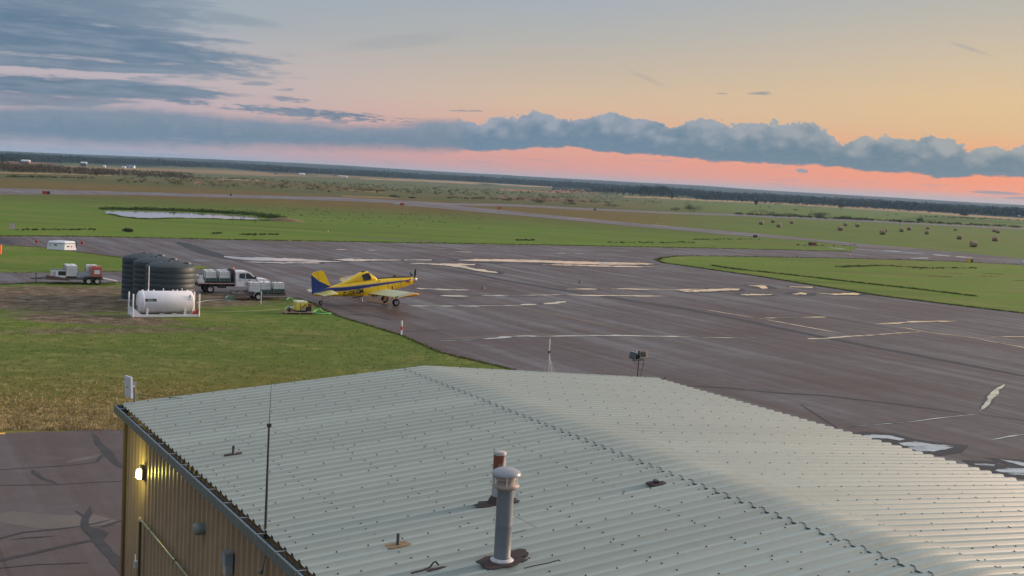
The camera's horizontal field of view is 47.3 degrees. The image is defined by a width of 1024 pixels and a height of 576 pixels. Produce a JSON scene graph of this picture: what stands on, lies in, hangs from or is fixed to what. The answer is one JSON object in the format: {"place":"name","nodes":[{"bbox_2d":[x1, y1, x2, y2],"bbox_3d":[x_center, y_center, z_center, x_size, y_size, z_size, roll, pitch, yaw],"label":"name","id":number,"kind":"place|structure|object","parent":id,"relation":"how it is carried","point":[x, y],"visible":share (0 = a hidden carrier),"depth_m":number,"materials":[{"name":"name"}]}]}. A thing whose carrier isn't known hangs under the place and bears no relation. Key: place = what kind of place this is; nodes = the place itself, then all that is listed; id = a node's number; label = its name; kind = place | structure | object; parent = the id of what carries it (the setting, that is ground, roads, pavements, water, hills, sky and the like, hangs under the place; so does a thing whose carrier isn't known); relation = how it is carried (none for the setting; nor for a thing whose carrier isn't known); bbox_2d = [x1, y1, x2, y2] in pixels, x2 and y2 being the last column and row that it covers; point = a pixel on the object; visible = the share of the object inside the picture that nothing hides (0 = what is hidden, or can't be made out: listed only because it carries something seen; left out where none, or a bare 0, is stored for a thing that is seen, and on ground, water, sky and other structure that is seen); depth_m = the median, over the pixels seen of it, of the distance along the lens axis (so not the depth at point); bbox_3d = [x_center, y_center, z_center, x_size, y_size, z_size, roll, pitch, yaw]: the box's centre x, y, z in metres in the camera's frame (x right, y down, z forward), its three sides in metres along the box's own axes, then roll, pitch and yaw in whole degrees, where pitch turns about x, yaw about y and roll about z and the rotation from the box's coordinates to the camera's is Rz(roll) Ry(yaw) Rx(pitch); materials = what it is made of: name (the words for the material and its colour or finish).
{"place":"outdoors","nodes":[
{"label":"outdoors","id":0,"kind":"place"},
{"bbox_2d":[0,172,111,175],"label":"field","id":1,"kind":"structure","parent":0,"point":[57,173],"depth_m":937.90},
{"bbox_2d":[0,429,122,575],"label":"yard pavement","id":2,"kind":"structure","parent":0,"point":[21,490],"depth_m":44.49,"materials":[{"name":"asphalt"}]},
{"bbox_2d":[32,470,56,483],"bbox_3d":[-18.867,7.587,46.888,0.295,0.001,2.596,-2,7,-43],"label":"tar seal","id":3,"kind":"object","parent":2,"relation":"on","point":[37,474],"visible":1,"depth_m":46.88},
{"bbox_2d":[0,537,97,560],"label":"tar seal","id":4,"kind":"object","parent":2,"relation":"on","point":[40,551],"visible":1,"depth_m":38.16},
{"bbox_2d":[0,453,104,469],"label":"tar seal","id":5,"kind":"object","parent":2,"relation":"on","point":[99,458],"visible":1,"depth_m":48.82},
{"bbox_2d":[0,520,107,538],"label":"tar seal","id":6,"kind":"object","parent":2,"relation":"on","point":[50,529],"visible":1,"depth_m":40.31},
{"bbox_2d":[0,511,120,528],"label":"faded strip","id":7,"kind":"object","parent":2,"relation":"on","point":[43,521],"visible":0.86,"depth_m":41.40,"materials":[{"name":"asphalt"}]},
{"bbox_2d":[65,455,98,462],"bbox_3d":[-18.398,7.324,50.125,0.466,0.001,1.859,6,6,33],"label":"faded strip","id":8,"kind":"object","parent":2,"relation":"on","point":[82,458],"visible":1,"depth_m":50.12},
{"bbox_2d":[83,526,107,539],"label":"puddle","id":9,"kind":"object","parent":2,"relation":"on","point":[99,533],"visible":1,"depth_m":40.26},
{"bbox_2d":[81,506,119,572],"bbox_3d":[-13.594,8.593,38.895,0.735,0.001,9.858,0,6,-29],"label":"tar seal","id":10,"kind":"object","parent":2,"relation":"on","point":[103,546],"visible":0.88,"depth_m":38.73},
{"bbox_2d":[92,433,122,467],"bbox_3d":[-17.967,7.201,51.713,0.474,0.001,7.172,0,6,-30],"label":"tar seal","id":11,"kind":"object","parent":2,"relation":"on","point":[109,454],"visible":0.91,"depth_m":51.45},
{"bbox_2d":[104,211,259,219],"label":"pond water","id":12,"kind":"structure","parent":0,"point":[139,214],"depth_m":294.93,"materials":[{"name":"white liquid"}]},
{"bbox_2d":[64,166,420,180],"bbox_3d":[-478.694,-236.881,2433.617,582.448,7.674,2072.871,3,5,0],"label":"field","id":13,"kind":"structure","parent":0,"point":[258,173],"depth_m":2477.28,"materials":[{"name":"plant"}]},
{"bbox_2d":[160,178,396,190],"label":"field","id":14,"kind":"structure","parent":0,"point":[267,182],"depth_m":1064.22,"materials":[{"name":"plant"}]},
{"bbox_2d":[340,195,397,198],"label":"field","id":15,"kind":"structure","parent":0,"point":[367,197],"depth_m":660.76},
{"bbox_2d":[360,178,551,187],"bbox_3d":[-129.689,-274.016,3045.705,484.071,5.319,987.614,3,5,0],"label":"field","id":16,"kind":"structure","parent":0,"point":[451,182],"depth_m":2990.93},
{"bbox_2d":[0,151,1023,432],"bbox_3d":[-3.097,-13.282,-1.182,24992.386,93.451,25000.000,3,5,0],"label":"ground","id":17,"kind":"structure","parent":0,"point":[52,305],"depth_m":232.65,"materials":[{"name":"green plant"}]},
{"bbox_2d":[30,273,117,284],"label":"tandem trailer","id":18,"kind":"object","parent":17,"relation":"on","point":[89,281],"visible":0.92,"depth_m":119.78,"materials":[{"name":"metal"}]},
{"bbox_2d":[50,269,67,277],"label":"generator box","id":19,"kind":"object","parent":18,"relation":"on","point":[63,273],"visible":1,"depth_m":118.87,"materials":[{"name":"white paint"}]},
{"bbox_2d":[65,265,77,277],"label":"liquid tote","id":20,"kind":"object","parent":18,"relation":"on","point":[72,270],"visible":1,"depth_m":119.41,"materials":[{"name":"white plastic"}]},
{"bbox_2d":[77,271,89,277],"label":"bottle crate","id":21,"kind":"object","parent":18,"relation":"on","point":[81,274],"visible":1,"depth_m":119.85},
{"bbox_2d":[89,265,102,278],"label":"liquid tote","id":22,"kind":"object","parent":18,"relation":"on","point":[95,270],"visible":1,"depth_m":120.35,"materials":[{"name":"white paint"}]},
{"bbox_2d":[0,161,197,178],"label":"rough bushland","id":23,"kind":"structure","parent":17,"relation":"on","point":[9,167],"depth_m":1031.35,"materials":[{"name":"green plant"}]},
{"bbox_2d":[0,368,222,430],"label":"straw tufts","id":24,"kind":"object","parent":17,"relation":"on","point":[49,422],"visible":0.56,"depth_m":58.28,"materials":[{"name":"plant"}]},
{"bbox_2d":[121,252,164,299],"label":"liquid tank","id":25,"kind":"object","parent":17,"relation":"on","point":[127,273],"visible":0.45,"depth_m":109.04,"materials":[{"name":"black plastic"}]},
{"bbox_2d":[133,256,177,303],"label":"liquid tank","id":26,"kind":"object","parent":17,"relation":"on","point":[139,269],"visible":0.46,"depth_m":105.37,"materials":[{"name":"black plastic"}]},
{"bbox_2d":[128,266,199,316],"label":"fuel tank skid","id":27,"kind":"object","parent":17,"relation":"on","point":[172,303],"visible":1,"depth_m":97.99,"materials":[{"name":"white paint"}]},
{"bbox_2d":[145,260,194,294],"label":"liquid tank","id":28,"kind":"object","parent":17,"relation":"on","point":[169,275],"visible":0.61,"depth_m":101.58,"materials":[{"name":"green plastic"}]},
{"bbox_2d":[98,206,286,220],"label":"pond bank shrubs","id":29,"kind":"object","parent":17,"relation":"on","point":[261,214],"visible":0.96,"depth_m":317.14,"materials":[{"name":"green plant"}]},
{"bbox_2d":[0,319,476,427],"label":"lawn tufts","id":30,"kind":"object","parent":17,"relation":"on","point":[198,325],"visible":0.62,"depth_m":75.23,"materials":[{"name":"plant"}]},
{"bbox_2d":[224,290,285,300],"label":"flat trailer","id":31,"kind":"object","parent":17,"relation":"on","point":[256,296],"visible":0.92,"depth_m":114.10,"materials":[{"name":"metal"}]},
{"bbox_2d":[246,282,260,293],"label":"liquid tote","id":32,"kind":"object","parent":31,"relation":"on","point":[254,287],"visible":1,"depth_m":114.04,"materials":[{"name":"white plastic"}]},
{"bbox_2d":[257,281,271,293],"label":"liquid tote","id":33,"kind":"object","parent":31,"relation":"on","point":[264,287],"visible":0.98,"depth_m":114.68,"materials":[{"name":"white plastic"}]},
{"bbox_2d":[271,282,284,293],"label":"liquid tote","id":34,"kind":"object","parent":31,"relation":"on","point":[277,286],"visible":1,"depth_m":115.12,"materials":[{"name":"white plastic"}]},
{"bbox_2d":[2,245,516,369],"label":"verge tufts","id":35,"kind":"object","parent":17,"relation":"on","point":[407,337],"visible":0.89,"depth_m":103.94,"materials":[{"name":"green plant"}]},
{"bbox_2d":[265,217,303,221],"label":"earth mound","id":36,"kind":"object","parent":17,"relation":"on","point":[283,219],"visible":0.98,"depth_m":292.71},
{"bbox_2d":[282,311,313,313],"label":"wooden skid","id":37,"kind":"object","parent":17,"relation":"on","point":[286,312],"visible":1,"depth_m":105.05,"materials":[{"name":"brown wood"}]},
{"bbox_2d":[293,300,307,311],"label":"yellow tote","id":38,"kind":"object","parent":37,"relation":"on","point":[299,305],"visible":0.95,"depth_m":105.40,"materials":[{"name":"plastic"}]},
{"bbox_2d":[17,206,979,268],"bbox_3d":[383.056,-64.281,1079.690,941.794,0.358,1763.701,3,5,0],"label":"weed clumps","id":39,"kind":"object","parent":17,"relation":"on","point":[254,234],"visible":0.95,"depth_m":259.82,"materials":[{"name":"green plant"}]},
{"bbox_2d":[0,235,1022,312],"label":"verge tufts","id":40,"kind":"object","parent":17,"relation":"on","point":[659,259],"visible":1,"depth_m":207.09,"materials":[{"name":"green plant"}]},
{"bbox_2d":[0,152,1023,216],"bbox_3d":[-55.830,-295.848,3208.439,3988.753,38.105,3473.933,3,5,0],"label":"distant forest","id":41,"kind":"object","parent":17,"relation":"on","point":[863,202],"visible":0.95,"depth_m":2989.70,"materials":[{"name":"green plant"}]},
{"bbox_2d":[0,236,1023,480],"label":"apron","id":42,"kind":"object","parent":17,"relation":"on","point":[720,356],"visible":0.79,"depth_m":112.21,"materials":[{"name":"asphalt"}]},
{"bbox_2d":[0,237,15,244],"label":"tar seal","id":43,"kind":"object","parent":42,"relation":"on","point":[4,241],"visible":1,"depth_m":173.28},
{"bbox_2d":[47,240,76,249],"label":"white enclosure","id":44,"kind":"object","parent":42,"relation":"on","point":[61,245],"visible":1,"depth_m":163.00,"materials":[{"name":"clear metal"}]},
{"bbox_2d":[175,241,232,258],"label":"tar seal","id":45,"kind":"object","parent":42,"relation":"on","point":[197,250],"visible":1,"depth_m":175.53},
{"bbox_2d":[195,267,271,292],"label":"flatbed truck","id":46,"kind":"object","parent":42,"relation":"on","point":[241,278],"visible":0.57,"depth_m":119.39,"materials":[{"name":"metal"}]},
{"bbox_2d":[203,270,216,282],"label":"liquid tote","id":47,"kind":"object","parent":46,"relation":"on","point":[210,276],"visible":1,"depth_m":118.01,"materials":[{"name":"white plastic"}]},
{"bbox_2d":[216,271,230,282],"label":"liquid tote","id":48,"kind":"object","parent":46,"relation":"on","point":[223,276],"visible":1,"depth_m":118.70,"materials":[{"name":"white plastic"}]},
{"bbox_2d":[219,256,343,262],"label":"damp asphalt","id":49,"kind":"structure","parent":42,"relation":"on","point":[284,261],"depth_m":167.46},
{"bbox_2d":[224,256,339,261],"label":"puddle","id":50,"kind":"object","parent":49,"relation":"on","point":[270,259],"visible":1,"depth_m":167.31,"materials":[{"name":"liquid"}]},
{"bbox_2d":[241,261,323,263],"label":"damp asphalt","id":51,"kind":"structure","parent":42,"relation":"on","point":[281,263],"depth_m":161.86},
{"bbox_2d":[307,269,418,305],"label":"crop duster","id":52,"kind":"object","parent":42,"relation":"on","point":[360,284],"visible":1,"depth_m":114.53,"materials":[{"name":"yellow paint"}]},
{"bbox_2d":[327,258,404,261],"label":"damp asphalt","id":53,"kind":"structure","parent":42,"relation":"on","point":[365,258],"depth_m":176.33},
{"bbox_2d":[333,258,384,260],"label":"puddle","id":54,"kind":"object","parent":53,"relation":"on","point":[350,259],"visible":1,"depth_m":174.78,"materials":[{"name":"liquid"}]},
{"bbox_2d":[418,263,504,273],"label":"damp asphalt","id":55,"kind":"structure","parent":42,"relation":"on","point":[472,266],"depth_m":171.24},
{"bbox_2d":[409,263,496,272],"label":"puddle","id":56,"kind":"object","parent":55,"relation":"on","point":[460,265],"visible":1,"depth_m":173.63,"materials":[{"name":"liquid"}]},
{"bbox_2d":[421,301,557,305],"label":"pavement crack","id":57,"kind":"object","parent":42,"relation":"on","point":[483,304],"visible":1,"depth_m":120.64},
{"bbox_2d":[435,334,566,339],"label":"faded strip","id":58,"kind":"object","parent":42,"relation":"on","point":[499,336],"visible":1,"depth_m":97.39,"materials":[{"name":"paint"}]},
{"bbox_2d":[421,286,625,327],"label":"faded strip","id":59,"kind":"object","parent":42,"relation":"on","point":[588,321],"visible":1,"depth_m":118.25,"materials":[{"name":"paint"}]},
{"bbox_2d":[450,294,609,295],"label":"pavement crack","id":60,"kind":"object","parent":42,"relation":"on","point":[539,294],"visible":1,"depth_m":135.36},
{"bbox_2d":[449,258,660,265],"bbox_3d":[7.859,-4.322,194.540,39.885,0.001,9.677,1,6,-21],"label":"damp asphalt","id":61,"kind":"structure","parent":42,"relation":"on","point":[542,260],"depth_m":192.82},
{"bbox_2d":[465,259,649,264],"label":"puddle","id":62,"kind":"object","parent":61,"relation":"on","point":[566,262],"visible":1,"depth_m":194.52,"materials":[{"name":"liquid"}]},
{"bbox_2d":[540,264,656,267],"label":"damp asphalt","id":63,"kind":"structure","parent":42,"relation":"on","point":[577,265],"depth_m":190.71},
{"bbox_2d":[543,264,648,266],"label":"puddle","id":64,"kind":"object","parent":63,"relation":"on","point":[594,265],"visible":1,"depth_m":190.01,"materials":[{"name":"liquid"}]},
{"bbox_2d":[577,295,651,296],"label":"crack water","id":65,"kind":"structure","parent":42,"relation":"on","point":[617,295],"depth_m":139.57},
{"bbox_2d":[436,335,798,340],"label":"pavement crack","id":66,"kind":"object","parent":42,"relation":"on","point":[581,335],"visible":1,"depth_m":96.20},
{"bbox_2d":[444,335,799,340],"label":"crack water","id":67,"kind":"structure","parent":42,"relation":"on","point":[593,335],"depth_m":100.53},
{"bbox_2d":[675,288,745,292],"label":"damp asphalt","id":68,"kind":"structure","parent":42,"relation":"on","point":[740,289],"depth_m":153.92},
{"bbox_2d":[680,288,738,291],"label":"puddle","id":69,"kind":"object","parent":68,"relation":"on","point":[723,289],"visible":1,"depth_m":154.63,"materials":[{"name":"liquid"}]},
{"bbox_2d":[408,264,1023,376],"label":"tar seal","id":70,"kind":"object","parent":42,"relation":"on","point":[896,351],"visible":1,"depth_m":113.48,"materials":[{"name":"asphalt"}]},
{"bbox_2d":[734,293,776,295],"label":"damp asphalt","id":71,"kind":"structure","parent":42,"relation":"on","point":[754,293],"depth_m":151.51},
{"bbox_2d":[785,291,815,295],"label":"damp asphalt","id":72,"kind":"structure","parent":42,"relation":"on","point":[807,294],"depth_m":156.00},
{"bbox_2d":[697,386,961,412],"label":"pavement crack","id":73,"kind":"object","parent":42,"relation":"on","point":[843,397],"visible":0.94,"depth_m":75.86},
{"bbox_2d":[816,292,869,295],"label":"damp asphalt","id":74,"kind":"structure","parent":42,"relation":"on","point":[861,294],"depth_m":159.83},
{"bbox_2d":[853,432,912,440],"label":"damp asphalt","id":75,"kind":"structure","parent":42,"relation":"on","point":[880,433],"depth_m":64.51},
{"bbox_2d":[863,435,902,439],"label":"puddle","id":76,"kind":"object","parent":75,"relation":"on","point":[885,436],"visible":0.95,"depth_m":63.88,"materials":[{"name":"liquid"}]},
{"bbox_2d":[848,414,970,426],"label":"pavement crack","id":77,"kind":"object","parent":42,"relation":"on","point":[907,421],"visible":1,"depth_m":68.82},
{"bbox_2d":[883,438,967,455],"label":"damp asphalt","id":78,"kind":"structure","parent":42,"relation":"on","point":[957,448],"depth_m":62.22,"materials":[{"name":"asphalt"}]},
{"bbox_2d":[899,442,952,451],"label":"puddle","id":79,"kind":"object","parent":78,"relation":"on","point":[926,447],"visible":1,"depth_m":62.02,"materials":[{"name":"liquid"}]},
{"bbox_2d":[905,327,1022,347],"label":"pavement crack","id":80,"kind":"object","parent":42,"relation":"on","point":[968,337],"visible":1,"depth_m":114.48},
{"bbox_2d":[963,460,997,467],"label":"damp asphalt","id":81,"kind":"structure","parent":42,"relation":"on","point":[971,462],"depth_m":58.77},
{"bbox_2d":[982,387,1000,408],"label":"crack water","id":82,"kind":"structure","parent":42,"relation":"on","point":[992,395],"depth_m":79.54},
{"bbox_2d":[980,384,1003,409],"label":"pavement crack","id":83,"kind":"object","parent":42,"relation":"on","point":[985,399],"visible":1,"depth_m":78.29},
{"bbox_2d":[979,464,1023,478],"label":"damp asphalt","id":84,"kind":"structure","parent":42,"relation":"on","point":[992,469],"depth_m":57.31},
{"bbox_2d":[995,468,1023,474],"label":"puddle","id":85,"kind":"object","parent":84,"relation":"on","point":[1016,471],"visible":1,"depth_m":57.28,"materials":[{"name":"liquid"}]},
{"bbox_2d":[984,457,1023,468],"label":"damp asphalt","id":86,"kind":"structure","parent":42,"relation":"on","point":[1008,463],"depth_m":59.50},
{"bbox_2d":[0,188,1023,229],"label":"runway","id":87,"kind":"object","parent":17,"relation":"on","point":[35,191],"visible":0.92,"depth_m":579.27,"materials":[{"name":"asphalt"}]},
{"bbox_2d":[5,171,1023,227],"bbox_3d":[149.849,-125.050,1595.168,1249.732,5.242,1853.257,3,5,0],"label":"field scrub","id":88,"kind":"object","parent":17,"relation":"on","point":[571,200],"visible":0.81,"depth_m":895.14,"materials":[{"name":"green plant"}]},
{"bbox_2d":[114,366,1023,575],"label":"hangar","id":89,"kind":"structure","parent":17,"relation":"on","point":[369,472],"depth_m":21.40,"materials":[{"name":"metal"}]},
{"bbox_2d":[136,464,145,479],"bbox_3d":[-8.183,4.063,25.729,0.170,0.305,0.220,0,6,-30],"label":"wall lamp","id":90,"kind":"object","parent":89,"relation":"attached to","point":[141,472],"visible":1,"depth_m":25.66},
{"bbox_2d":[124,375,182,402],"bbox_3d":[-8.427,2.436,27.480,1.310,0.776,0.307,0,6,-30],"label":"panel antenna","id":91,"kind":"object","parent":89,"relation":"attached to","point":[130,384],"visible":0.89,"depth_m":27.16,"materials":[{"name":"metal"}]},
{"bbox_2d":[138,517,188,575],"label":"door frame","id":92,"kind":"structure","parent":89,"relation":"attached to","point":[164,548],"depth_m":24.91,"materials":[{"name":"paint"}]},
{"bbox_2d":[193,523,205,535],"bbox_3d":[-5.776,4.457,21.615,0.220,0.236,0.240,0,6,-30],"label":"round wall vent","id":93,"kind":"object","parent":89,"relation":"attached to","point":[199,528],"visible":1,"depth_m":21.53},
{"bbox_2d":[221,549,233,575],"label":"meter box","id":94,"kind":"object","parent":89,"relation":"attached to","point":[227,559],"visible":1,"depth_m":20.09,"materials":[{"name":"metal"}]},
{"bbox_2d":[264,381,309,538],"bbox_3d":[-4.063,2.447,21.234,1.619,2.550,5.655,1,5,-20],"label":"whip antenna","id":95,"kind":"object","parent":89,"relation":"on","point":[269,424],"visible":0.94,"depth_m":18.36,"materials":[{"name":"black metal"}]},
{"bbox_2d":[385,533,411,548],"bbox_3d":[-1.706,3.806,17.451,0.383,0.286,0.223,0,6,-30],"label":"stub pipe","id":96,"kind":"object","parent":89,"relation":"on","point":[398,543],"visible":0.98,"depth_m":17.43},
{"bbox_2d":[411,561,446,573],"bbox_3d":[-1.169,3.932,16.443,0.546,0.126,0.131,0,6,-30],"label":"rusty strap","id":97,"kind":"object","parent":89,"relation":"on","point":[429,568],"visible":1,"depth_m":16.46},
{"bbox_2d":[473,450,519,507],"bbox_3d":[-0.258,3.212,19.370,0.813,1.017,0.405,0,6,-30],"label":"rusty flue","id":98,"kind":"object","parent":89,"relation":"on","point":[499,459],"visible":0.64,"depth_m":19.29,"materials":[{"name":"metal"}]},
{"bbox_2d":[476,467,528,569],"bbox_3d":[-0.036,3.312,16.726,0.858,1.520,0.552,0,6,-30],"label":"capped vent","id":99,"kind":"object","parent":89,"relation":"on","point":[505,485],"visible":0.98,"depth_m":16.58,"materials":[{"name":"metal"}]},
{"bbox_2d":[629,350,647,376],"bbox_3d":[3.703,2.303,34.607,0.627,0.940,0.271,0,6,-30],"label":"floodlight","id":100,"kind":"object","parent":89,"relation":"attached to","point":[641,355],"visible":0.94,"depth_m":34.54,"materials":[{"name":"black metal"}]},
{"bbox_2d":[646,478,665,486],"bbox_3d":[2.509,3.392,20.328,0.313,0.127,0.270,0,6,-30],"label":"roof vent","id":101,"kind":"object","parent":89,"relation":"on","point":[655,482],"visible":0.99,"depth_m":20.28,"materials":[{"name":"metal"}]},
{"bbox_2d":[551,186,677,197],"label":"shelter belt wood","id":102,"kind":"object","parent":17,"relation":"on","point":[632,191],"visible":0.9,"depth_m":2198.15,"materials":[{"name":"green plant"}]},
{"bbox_2d":[393,202,917,249],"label":"taxiway","id":103,"kind":"structure","parent":17,"relation":"on","point":[474,209],"depth_m":419.50,"materials":[{"name":"asphalt"}]},
{"bbox_2d":[650,184,670,195],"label":"belt tree","id":104,"kind":"object","parent":17,"relation":"on","point":[659,189],"visible":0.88,"depth_m":2068.69,"materials":[{"name":"green plant"}]},
{"bbox_2d":[711,264,974,295],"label":"ditch grass","id":105,"kind":"structure","parent":17,"relation":"on","point":[861,266],"depth_m":190.91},
{"bbox_2d":[0,0,1023,204],"label":"sky","id":106,"kind":"structure","parent":0,"point":[912,99],"materials":[{"name":"blue"}]},
{"bbox_2d":[500,196,591,201],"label":"field","id":107,"kind":"structure","parent":0,"point":[532,198],"depth_m":995.31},
{"bbox_2d":[500,189,594,192],"bbox_3d":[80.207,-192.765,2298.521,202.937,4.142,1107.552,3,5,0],"label":"field","id":108,"kind":"structure","parent":0,"point":[559,190],"depth_m":2136.53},
{"bbox_2d":[624,196,1023,219],"bbox_3d":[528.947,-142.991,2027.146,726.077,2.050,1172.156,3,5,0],"label":"field","id":109,"kind":"structure","parent":0,"point":[880,209],"depth_m":1995.77,"materials":[{"name":"plant"}]},
{"bbox_2d":[636,185,655,195],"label":"belt tree","id":110,"kind":"object","parent":109,"relation":"on","point":[644,189],"visible":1,"depth_m":1938.73,"materials":[{"name":"green plant"}]},
{"bbox_2d":[904,216,1023,223],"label":"field","id":111,"kind":"structure","parent":0,"point":[948,219],"depth_m":1116.71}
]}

